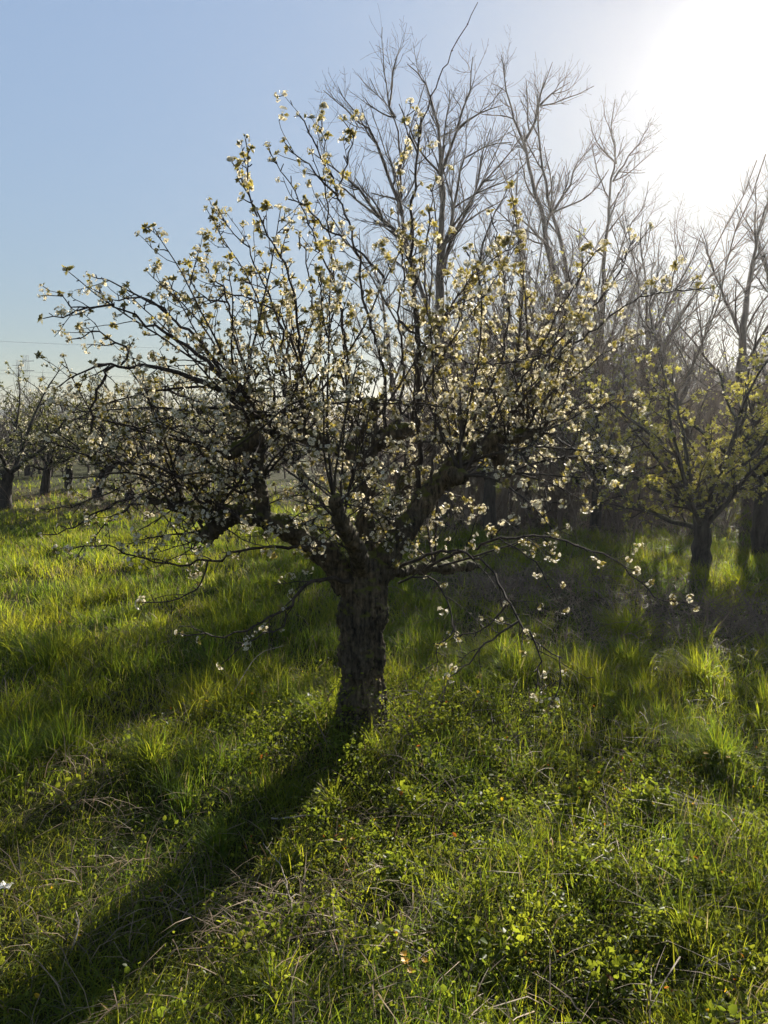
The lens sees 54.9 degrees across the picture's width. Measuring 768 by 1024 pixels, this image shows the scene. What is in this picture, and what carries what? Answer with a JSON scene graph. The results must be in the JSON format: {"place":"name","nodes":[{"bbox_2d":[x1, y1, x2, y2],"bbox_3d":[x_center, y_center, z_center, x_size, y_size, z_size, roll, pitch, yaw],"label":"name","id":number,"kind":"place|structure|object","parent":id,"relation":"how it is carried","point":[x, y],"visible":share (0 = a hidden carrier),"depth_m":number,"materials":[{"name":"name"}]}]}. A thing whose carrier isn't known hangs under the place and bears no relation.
{"place":"outdoors","nodes":[
{"label":"outdoors","id":0,"kind":"place"},
{"bbox_2d":[2,341,358,353],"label":"power line","id":1,"kind":"object","parent":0,"point":[142,347],"visible":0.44,"depth_m":80.07,"materials":[{"name":"metal"}]},
{"bbox_2d":[0,402,409,431],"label":"hills","id":2,"kind":"structure","parent":0,"point":[60,409],"depth_m":218.24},
{"bbox_2d":[0,432,767,1023],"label":"ground","id":3,"kind":"structure","parent":0,"point":[82,472],"depth_m":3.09,"materials":[{"name":"green plant"}]},
{"bbox_2d":[0,881,11,889],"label":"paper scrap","id":4,"kind":"object","parent":3,"relation":"on","point":[8,885],"visible":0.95,"depth_m":2.57,"materials":[{"name":"paper"}]},
{"bbox_2d":[20,355,33,407],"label":"power mast","id":5,"kind":"object","parent":3,"relation":"on","point":[25,375],"visible":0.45,"depth_m":78.82,"materials":[{"name":"metal"}]},
{"bbox_2d":[0,403,62,475],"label":"orchard tree","id":6,"kind":"object","parent":3,"relation":"on","point":[27,472],"visible":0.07,"depth_m":23.88,"materials":[{"name":"brown plant"}]},
{"bbox_2d":[0,355,83,511],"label":"orchard tree","id":7,"kind":"object","parent":3,"relation":"on","point":[7,475],"visible":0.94,"depth_m":14.37,"materials":[{"name":"brown plant"}]},
{"bbox_2d":[0,390,99,498],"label":"orchard tree","id":8,"kind":"object","parent":3,"relation":"on","point":[50,462],"visible":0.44,"depth_m":16.66,"materials":[{"name":"brown plant"}]},
{"bbox_2d":[2,623,112,678],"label":"grass tussock","id":9,"kind":"object","parent":3,"relation":"on","point":[41,652],"depth_m":4.83,"materials":[{"name":"green plant"}]},
{"bbox_2d":[2,707,135,767],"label":"grass tussock","id":10,"kind":"object","parent":3,"relation":"on","point":[76,732],"depth_m":3.59,"materials":[{"name":"green plant"}]},
{"bbox_2d":[0,381,140,489],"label":"orchard tree","id":11,"kind":"object","parent":3,"relation":"on","point":[69,471],"visible":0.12,"depth_m":18.29,"materials":[{"name":"white plant"}]},
{"bbox_2d":[38,374,163,500],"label":"orchard tree","id":12,"kind":"object","parent":3,"relation":"on","point":[103,470],"visible":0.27,"depth_m":14.85,"materials":[{"name":"white plant"}]},
{"bbox_2d":[51,386,184,508],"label":"orchard tree","id":13,"kind":"object","parent":3,"relation":"on","point":[104,451],"visible":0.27,"depth_m":13.83,"materials":[{"name":"plant"}]},
{"bbox_2d":[121,397,187,483],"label":"orchard tree","id":14,"kind":"object","parent":3,"relation":"on","point":[149,473],"visible":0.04,"depth_m":20.39,"materials":[{"name":"brown plant"}]},
{"bbox_2d":[94,719,216,791],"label":"grass tussock","id":15,"kind":"object","parent":3,"relation":"on","point":[148,753],"depth_m":3.44,"materials":[{"name":"green plant"}]},
{"bbox_2d":[88,359,247,495],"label":"orchard tree","id":16,"kind":"object","parent":3,"relation":"on","point":[180,450],"visible":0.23,"depth_m":14.01,"materials":[{"name":"white plant"}]},
{"bbox_2d":[142,365,263,491],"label":"orchard tree","id":17,"kind":"object","parent":3,"relation":"on","point":[206,425],"visible":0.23,"depth_m":17.82,"materials":[{"name":"white plant"}]},
{"bbox_2d":[175,802,270,861],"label":"grass tussock","id":18,"kind":"object","parent":3,"relation":"on","point":[219,837],"depth_m":2.85,"materials":[{"name":"plant"}]},
{"bbox_2d":[219,389,268,468],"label":"orchard tree","id":19,"kind":"object","parent":3,"relation":"on","point":[248,431],"visible":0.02,"depth_m":24.91,"materials":[{"name":"brown plant"}]},
{"bbox_2d":[231,645,281,694],"bbox_3d":[-0.815,0.963,4.648,0.072,0.153,0.652,2,7,21],"label":"fallen stick","id":20,"kind":"object","parent":3,"relation":"on","point":[249,665],"visible":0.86,"depth_m":4.61,"materials":[{"name":"wood"}]},
{"bbox_2d":[216,924,341,1020],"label":"grass tussock","id":21,"kind":"object","parent":3,"relation":"on","point":[263,986],"depth_m":2.09,"materials":[{"name":"green plant"}]},
{"bbox_2d":[263,841,299,946],"bbox_3d":[-0.346,1.282,2.569,0.048,0.075,0.582,-2,7,-19],"label":"fallen stick","id":22,"kind":"object","parent":3,"relation":"on","point":[284,883],"visible":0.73,"depth_m":2.54,"materials":[{"name":"wood"}]},
{"bbox_2d":[216,361,360,490],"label":"orchard tree","id":23,"kind":"object","parent":3,"relation":"on","point":[296,448],"visible":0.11,"depth_m":18.34,"materials":[{"name":"white plant"}]},
{"bbox_2d":[271,813,333,819],"bbox_3d":[-0.330,1.241,3.010,0.255,0.028,0.029,-1,7,-8],"label":"fallen stick","id":24,"kind":"object","parent":3,"relation":"on","point":[294,817],"visible":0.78,"depth_m":3.00,"materials":[{"name":"wood"}]},
{"bbox_2d":[277,767,373,820],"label":"grass tussock","id":25,"kind":"object","parent":3,"relation":"on","point":[324,792],"depth_m":3.16,"materials":[{"name":"plant"}]},
{"bbox_2d":[305,427,356,491],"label":"shrub","id":26,"kind":"object","parent":3,"relation":"on","point":[316,478],"visible":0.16,"depth_m":19.25,"materials":[{"name":"brown plant"}]},
{"bbox_2d":[318,927,369,977],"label":"broadleaf weed","id":27,"kind":"object","parent":3,"relation":"on","point":[334,947],"visible":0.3,"depth_m":2.25,"materials":[{"name":"green plant"}]},
{"bbox_2d":[34,2,718,741],"bbox_3d":[-0.004,-0.469,3.755,3.348,3.589,2.091,0,7,0],"label":"pear tree","id":28,"kind":"object","parent":3,"relation":"on","point":[366,572],"visible":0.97,"depth_m":3.57,"materials":[{"name":"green plant"}]},
{"bbox_2d":[0,560,767,1023],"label":"weeds","id":29,"kind":"object","parent":3,"relation":"on","point":[628,962],"visible":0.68,"depth_m":2.77,"materials":[{"name":"green plant"}]},
{"bbox_2d":[0,451,767,766],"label":"brambles","id":30,"kind":"object","parent":3,"relation":"on","point":[663,609],"visible":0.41,"depth_m":6.03,"materials":[{"name":"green plant"}]},
{"bbox_2d":[0,290,767,481],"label":"wood","id":31,"kind":"object","parent":3,"relation":"on","point":[3,436],"visible":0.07,"depth_m":24.42,"materials":[{"name":"plant"}]},
{"bbox_2d":[0,485,767,1023],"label":"dry straw","id":32,"kind":"object","parent":3,"relation":"on","point":[324,915],"visible":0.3,"depth_m":2.97,"materials":[{"name":"plant"}]},
{"bbox_2d":[338,230,434,482],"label":"bare tree","id":33,"kind":"object","parent":3,"relation":"on","point":[392,382],"visible":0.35,"depth_m":18.69,"materials":[{"name":"brown plant"}]},
{"bbox_2d":[376,408,425,497],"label":"shrub","id":34,"kind":"object","parent":3,"relation":"on","point":[389,479],"visible":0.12,"depth_m":17.28,"materials":[{"name":"brown plant"}]},
{"bbox_2d":[400,950,427,983],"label":"yellow flower","id":35,"kind":"object","parent":3,"relation":"on","point":[405,959],"visible":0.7,"depth_m":2.11,"materials":[{"name":"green plant"}]},
{"bbox_2d":[288,6,550,521],"bbox_3d":[0.592,-3.824,12.142,4.062,8.206,2.567,-2,7,-19],"label":"bare tree","id":36,"kind":"object","parent":3,"relation":"on","point":[451,238],"visible":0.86,"depth_m":11.93,"materials":[{"name":"brown wood"}]},
{"bbox_2d":[365,363,473,514],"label":"shrub","id":37,"kind":"object","parent":3,"relation":"on","point":[398,460],"visible":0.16,"depth_m":13.31,"materials":[{"name":"brown plant"}]},
{"bbox_2d":[383,784,455,823],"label":"weed","id":38,"kind":"object","parent":3,"relation":"on","point":[406,808],"depth_m":3.11,"materials":[{"name":"plant"}]},
{"bbox_2d":[395,340,483,423],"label":"sapling","id":39,"kind":"object","parent":3,"relation":"on","point":[410,373],"visible":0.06,"depth_m":16.75,"materials":[{"name":"grey plant"}]},
{"bbox_2d":[397,275,489,415],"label":"bare tree","id":40,"kind":"object","parent":3,"relation":"on","point":[470,346],"visible":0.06,"depth_m":19.32,"materials":[{"name":"grey plant"}]},
{"bbox_2d":[371,161,532,523],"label":"bare tree","id":41,"kind":"object","parent":3,"relation":"on","point":[503,323],"visible":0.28,"depth_m":11.59,"materials":[{"name":"grey plant"}]},
{"bbox_2d":[349,413,567,513],"bbox_3d":[1.532,-1.135,14.458,4.907,2.591,2.464,-3,7,-22],"label":"shrub","id":42,"kind":"object","parent":3,"relation":"on","point":[477,483],"visible":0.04,"depth_m":14.24,"materials":[{"name":"brown plant"}]},
{"bbox_2d":[426,291,511,504],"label":"sapling","id":43,"kind":"object","parent":3,"relation":"on","point":[457,497],"visible":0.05,"depth_m":15.35,"materials":[{"name":"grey plant"}]},
{"bbox_2d":[412,393,530,503],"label":"shrub","id":44,"kind":"object","parent":3,"relation":"on","point":[453,492],"visible":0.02,"depth_m":15.76,"materials":[{"name":"brown plant"}]},
{"bbox_2d":[406,368,542,531],"bbox_3d":[1.509,-1.279,12.905,2.869,3.038,3.782,2,7,20],"label":"shrub","id":45,"kind":"object","parent":3,"relation":"on","point":[473,489],"visible":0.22,"depth_m":12.40,"materials":[{"name":"brown plant"}]},
{"bbox_2d":[378,336,581,537],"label":"orchard tree","id":46,"kind":"object","parent":3,"relation":"on","point":[489,500],"visible":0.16,"depth_m":10.46,"materials":[{"name":"brown plant"}]},
{"bbox_2d":[319,198,652,529],"bbox_3d":[0.992,-1.774,10.907,5.244,4.568,3.077,-4,7,-28],"label":"bare tree","id":47,"kind":"object","parent":3,"relation":"on","point":[466,494],"visible":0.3,"depth_m":10.75,"materials":[{"name":"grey plant"}]},
{"bbox_2d":[459,293,538,526],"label":"sapling","id":48,"kind":"object","parent":3,"relation":"on","point":[519,513],"visible":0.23,"depth_m":12.36,"materials":[{"name":"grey plant"}]},
{"bbox_2d":[433,299,568,432],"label":"bare tree","id":49,"kind":"object","parent":3,"relation":"on","point":[440,332],"visible":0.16,"depth_m":11.59,"materials":[{"name":"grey plant"}]},
{"bbox_2d":[419,221,594,500],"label":"bare tree","id":50,"kind":"object","parent":3,"relation":"on","point":[558,264],"visible":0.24,"depth_m":13.71,"materials":[{"name":"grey plant"}]},
{"bbox_2d":[468,259,553,480],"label":"sapling","id":51,"kind":"object","parent":3,"relation":"on","point":[504,313],"visible":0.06,"depth_m":19.23,"materials":[{"name":"grey plant"}]},
{"bbox_2d":[471,290,561,514],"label":"sapling","id":52,"kind":"object","parent":3,"relation":"on","point":[511,493],"visible":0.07,"depth_m":12.90,"materials":[{"name":"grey plant"}]},
{"bbox_2d":[484,150,564,413],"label":"sapling","id":53,"kind":"object","parent":3,"relation":"on","point":[522,258],"visible":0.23,"depth_m":12.28,"materials":[{"name":"grey plant"}]},
{"bbox_2d":[392,228,665,474],"bbox_3d":[3.250,-2.600,14.855,5.190,5.344,3.722,5,8,38],"label":"sapling","id":54,"kind":"object","parent":3,"relation":"on","point":[615,302],"visible":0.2,"depth_m":13.30,"materials":[{"name":"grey plant"}]},
{"bbox_2d":[459,203,606,519],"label":"bare tree","id":55,"kind":"object","parent":3,"relation":"on","point":[528,483],"visible":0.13,"depth_m":13.22,"materials":[{"name":"plant"}]},
{"bbox_2d":[429,203,648,524],"bbox_3d":[2.531,-2.516,12.847,3.674,5.632,2.999,3,7,27],"label":"bare tree","id":56,"kind":"object","parent":3,"relation":"on","point":[524,323],"visible":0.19,"depth_m":12.64,"materials":[{"name":"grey plant"}]},
{"bbox_2d":[470,166,610,526],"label":"sapling","id":57,"kind":"object","parent":3,"relation":"on","point":[505,493],"visible":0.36,"depth_m":12.03,"materials":[{"name":"brown plant"}]},
{"bbox_2d":[473,27,608,508],"bbox_3d":[3.122,-4.610,14.490,2.793,9.347,2.051,0,7,0],"label":"bare tree","id":58,"kind":"object","parent":3,"relation":"on","point":[541,208],"visible":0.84,"depth_m":14.31,"materials":[{"name":"brown wood"}]},
{"bbox_2d":[431,250,656,527],"bbox_3d":[3.057,-2.355,13.011,2.666,5.288,4.439,5,8,34],"label":"sapling","id":59,"kind":"object","parent":3,"relation":"on","point":[569,467],"visible":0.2,"depth_m":12.30,"materials":[{"name":"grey plant"}]},
{"bbox_2d":[434,298,683,518],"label":"sapling","id":60,"kind":"object","parent":3,"relation":"on","point":[593,348],"visible":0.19,"depth_m":11.85,"materials":[{"name":"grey plant"}]},
{"bbox_2d":[491,232,647,424],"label":"sapling","id":61,"kind":"object","parent":3,"relation":"on","point":[614,300],"visible":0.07,"depth_m":15.46,"materials":[{"name":"grey plant"}]},
{"bbox_2d":[529,215,617,461],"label":"sapling","id":62,"kind":"object","parent":3,"relation":"on","point":[545,275],"visible":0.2,"depth_m":13.91,"materials":[{"name":"grey plant"}]},
{"bbox_2d":[445,230,709,510],"bbox_3d":[2.548,-2.266,13.198,3.231,5.067,5.262,-7,9,-45],"label":"bare tree","id":63,"kind":"object","parent":3,"relation":"on","point":[475,348],"visible":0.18,"depth_m":12.63,"materials":[{"name":"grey plant"}]},
{"bbox_2d":[541,271,627,440],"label":"sapling","id":64,"kind":"object","parent":3,"relation":"on","point":[590,322],"visible":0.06,"depth_m":14.05,"materials":[{"name":"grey plant"}]},
{"bbox_2d":[453,354,716,526],"bbox_3d":[3.015,-1.151,12.383,3.923,3.085,3.230,0,7,0],"label":"shrub","id":65,"kind":"object","parent":3,"relation":"on","point":[556,500],"visible":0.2,"depth_m":12.49,"materials":[{"name":"brown plant"}]},
{"bbox_2d":[498,345,681,532],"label":"orchard tree","id":66,"kind":"object","parent":3,"relation":"on","point":[591,424],"visible":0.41,"depth_m":11.33,"materials":[{"name":"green plant"}]},
{"bbox_2d":[523,337,659,501],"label":"sapling","id":67,"kind":"object","parent":3,"relation":"on","point":[586,410],"visible":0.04,"depth_m":15.77,"materials":[{"name":"grey plant"}]},
{"bbox_2d":[493,227,699,506],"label":"sapling","id":68,"kind":"object","parent":3,"relation":"on","point":[580,345],"visible":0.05,"depth_m":13.68,"materials":[{"name":"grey plant"}]},
{"bbox_2d":[534,242,691,494],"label":"sapling","id":69,"kind":"object","parent":3,"relation":"on","point":[581,342],"visible":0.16,"depth_m":15.96,"materials":[{"name":"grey plant"}]},
{"bbox_2d":[554,90,678,492],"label":"bare tree","id":70,"kind":"object","parent":3,"relation":"on","point":[609,200],"visible":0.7,"depth_m":16.32,"materials":[{"name":"grey wood"}]},
{"bbox_2d":[527,302,710,540],"bbox_3d":[3.613,-1.342,11.456,2.497,3.470,3.385,3,7,22],"label":"shrub","id":71,"kind":"object","parent":3,"relation":"on","point":[574,515],"visible":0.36,"depth_m":11.43,"materials":[{"name":"brown plant"}]},
{"bbox_2d":[596,314,643,523],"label":"sapling","id":72,"kind":"object","parent":3,"relation":"on","point":[629,353],"visible":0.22,"depth_m":12.54,"materials":[{"name":"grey plant"}]},
{"bbox_2d":[550,242,695,499],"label":"sapling","id":73,"kind":"object","parent":3,"relation":"on","point":[589,335],"visible":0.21,"depth_m":14.56,"materials":[{"name":"brown plant"}]},
{"bbox_2d":[484,198,767,524],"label":"bare tree","id":74,"kind":"object","parent":3,"relation":"on","point":[638,301],"visible":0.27,"depth_m":12.00,"materials":[{"name":"brown plant"}]},
{"bbox_2d":[573,598,679,644],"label":"grass tussock","id":75,"kind":"object","parent":3,"relation":"on","point":[631,626],"depth_m":5.55,"materials":[{"name":"plant"}]},
{"bbox_2d":[548,242,705,528],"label":"sapling","id":76,"kind":"object","parent":3,"relation":"on","point":[567,387],"visible":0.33,"depth_m":11.72,"materials":[{"name":"brown plant"}]},
{"bbox_2d":[548,378,718,524],"bbox_3d":[4.582,-1.134,13.164,3.122,2.668,3.236,0,7,0],"label":"shrub","id":77,"kind":"object","parent":3,"relation":"on","point":[647,492],"visible":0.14,"depth_m":13.14,"materials":[{"name":"brown plant"}]},
{"bbox_2d":[502,226,767,508],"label":"bare tree","id":78,"kind":"object","parent":3,"relation":"on","point":[734,299],"visible":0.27,"depth_m":13.57,"materials":[{"name":"brown plant"}]},
{"bbox_2d":[581,630,691,678],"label":"grass tussock","id":79,"kind":"object","parent":3,"relation":"on","point":[635,653],"depth_m":4.77,"materials":[{"name":"plant"}]},
{"bbox_2d":[581,313,700,490],"bbox_3d":[5.797,-2.571,17.345,3.642,4.609,4.377,0,7,0],"label":"shrub","id":80,"kind":"object","parent":3,"relation":"on","point":[667,407],"visible":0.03,"depth_m":17.54,"materials":[{"name":"brown plant"}]},
{"bbox_2d":[585,297,697,479],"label":"sapling","id":81,"kind":"object","parent":3,"relation":"on","point":[643,339],"visible":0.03,"depth_m":15.83,"materials":[{"name":"brown plant"}]},
{"bbox_2d":[538,154,767,528],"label":"bare tree","id":82,"kind":"object","parent":3,"relation":"on","point":[694,356],"visible":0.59,"depth_m":11.06,"materials":[{"name":"brown plant"}]},
{"bbox_2d":[592,192,719,492],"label":"bare tree","id":83,"kind":"object","parent":3,"relation":"on","point":[665,289],"visible":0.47,"depth_m":15.43,"materials":[{"name":"brown wood"}]},
{"bbox_2d":[556,332,767,570],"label":"orchard tree","id":84,"kind":"object","parent":3,"relation":"on","point":[686,497],"visible":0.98,"depth_m":7.94,"materials":[{"name":"green plant"}]},
{"bbox_2d":[583,232,743,515],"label":"bare tree","id":85,"kind":"object","parent":3,"relation":"on","point":[688,431],"visible":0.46,"depth_m":12.38,"materials":[{"name":"brown plant"}]},
{"bbox_2d":[641,332,697,429],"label":"sapling","id":86,"kind":"object","parent":3,"relation":"on","point":[681,363],"visible":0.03,"depth_m":18.41,"materials":[{"name":"brown plant"}]},
{"bbox_2d":[591,357,752,522],"bbox_3d":[5.276,-1.224,12.838,3.287,3.049,2.418,-2,7,-17],"label":"shrub","id":87,"kind":"object","parent":3,"relation":"on","point":[707,415],"visible":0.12,"depth_m":13.12,"materials":[{"name":"brown plant"}]},
{"bbox_2d":[603,404,751,531],"bbox_3d":[5.527,-0.893,13.319,2.927,2.197,3.268,-5,8,-38],"label":"shrub","id":88,"kind":"object","parent":3,"relation":"on","point":[726,520],"visible":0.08,"depth_m":12.75,"materials":[{"name":"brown plant"}]},
{"bbox_2d":[620,319,751,486],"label":"sapling","id":89,"kind":"object","parent":3,"relation":"on","point":[639,465],"visible":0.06,"depth_m":17.38,"materials":[{"name":"brown plant"}]},
{"bbox_2d":[618,879,767,966],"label":"grass tussock","id":90,"kind":"object","parent":3,"relation":"on","point":[683,915],"depth_m":2.29,"materials":[{"name":"green plant"}]},
{"bbox_2d":[627,707,767,790],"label":"grass tussock","id":91,"kind":"object","parent":3,"relation":"on","point":[715,741],"depth_m":3.48,"materials":[{"name":"green plant"}]},
{"bbox_2d":[638,348,767,557],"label":"orchard tree","id":92,"kind":"object","parent":3,"relation":"on","point":[759,534],"visible":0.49,"depth_m":9.30,"materials":[{"name":"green plant"}]},
{"bbox_2d":[653,408,755,531],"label":"shrub","id":93,"kind":"object","parent":3,"relation":"on","point":[713,435],"visible":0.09,"depth_m":12.48,"materials":[{"name":"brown plant"}]},
{"bbox_2d":[647,633,763,692],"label":"grass tussock","id":94,"kind":"object","parent":3,"relation":"on","point":[702,668],"depth_m":4.58,"materials":[{"name":"green plant"}]},
{"bbox_2d":[644,147,767,510],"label":"bare tree","id":95,"kind":"object","parent":3,"relation":"on","point":[742,330],"visible":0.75,"depth_m":13.71,"materials":[{"name":"brown wood"}]},
{"bbox_2d":[702,381,736,442],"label":"sapling","id":96,"kind":"object","parent":3,"relation":"on","point":[719,413],"visible":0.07,"depth_m":19.93,"materials":[{"name":"brown plant"}]},
{"bbox_2d":[674,340,767,483],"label":"shrub","id":97,"kind":"object","parent":3,"relation":"on","point":[707,380],"visible":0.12,"depth_m":17.15,"materials":[{"name":"brown plant"}]},
{"bbox_2d":[697,358,752,484],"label":"sapling","id":98,"kind":"object","parent":3,"relation":"on","point":[720,396],"visible":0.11,"depth_m":18.58,"materials":[{"name":"brown plant"}]},
{"bbox_2d":[695,958,757,975],"bbox_3d":[0.979,1.290,2.115,0.173,0.051,0.008,1,7,11],"label":"fallen stick","id":99,"kind":"object","parent":3,"relation":"on","point":[730,964],"visible":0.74,"depth_m":2.11,"materials":[{"name":"wood"}]},
{"bbox_2d":[689,393,767,522],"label":"shrub","id":100,"kind":"object","parent":3,"relation":"on","point":[738,508],"visible":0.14,"depth_m":13.57,"materials":[{"name":"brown plant"}]},
{"bbox_2d":[697,191,767,382],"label":"bare tree","id":101,"kind":"object","parent":3,"relation":"on","point":[764,372],"visible":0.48,"depth_m":14.32,"materials":[{"name":"brown wood"}]},
{"bbox_2d":[700,369,765,465],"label":"sapling","id":102,"kind":"object","parent":3,"relation":"on","point":[718,410],"visible":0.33,"depth_m":15.02,"materials":[{"name":"brown plant"}]},
{"bbox_2d":[718,360,767,457],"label":"sapling","id":103,"kind":"object","parent":3,"relation":"on","point":[749,395],"visible":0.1,"depth_m":15.31,"materials":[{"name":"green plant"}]},
{"bbox_2d":[719,369,767,421],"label":"sapling","id":104,"kind":"object","parent":3,"relation":"on","point":[766,394],"visible":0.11,"depth_m":15.70,"materials":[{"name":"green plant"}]},
{"bbox_2d":[747,338,767,445],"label":"sapling","id":105,"kind":"object","parent":3,"relation":"on","point":[763,380],"visible":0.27,"depth_m":15.79,"materials":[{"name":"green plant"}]},
{"bbox_2d":[0,0,767,420],"label":"sky","id":106,"kind":"structure","parent":0,"point":[117,116],"materials":[{"name":"blue"}]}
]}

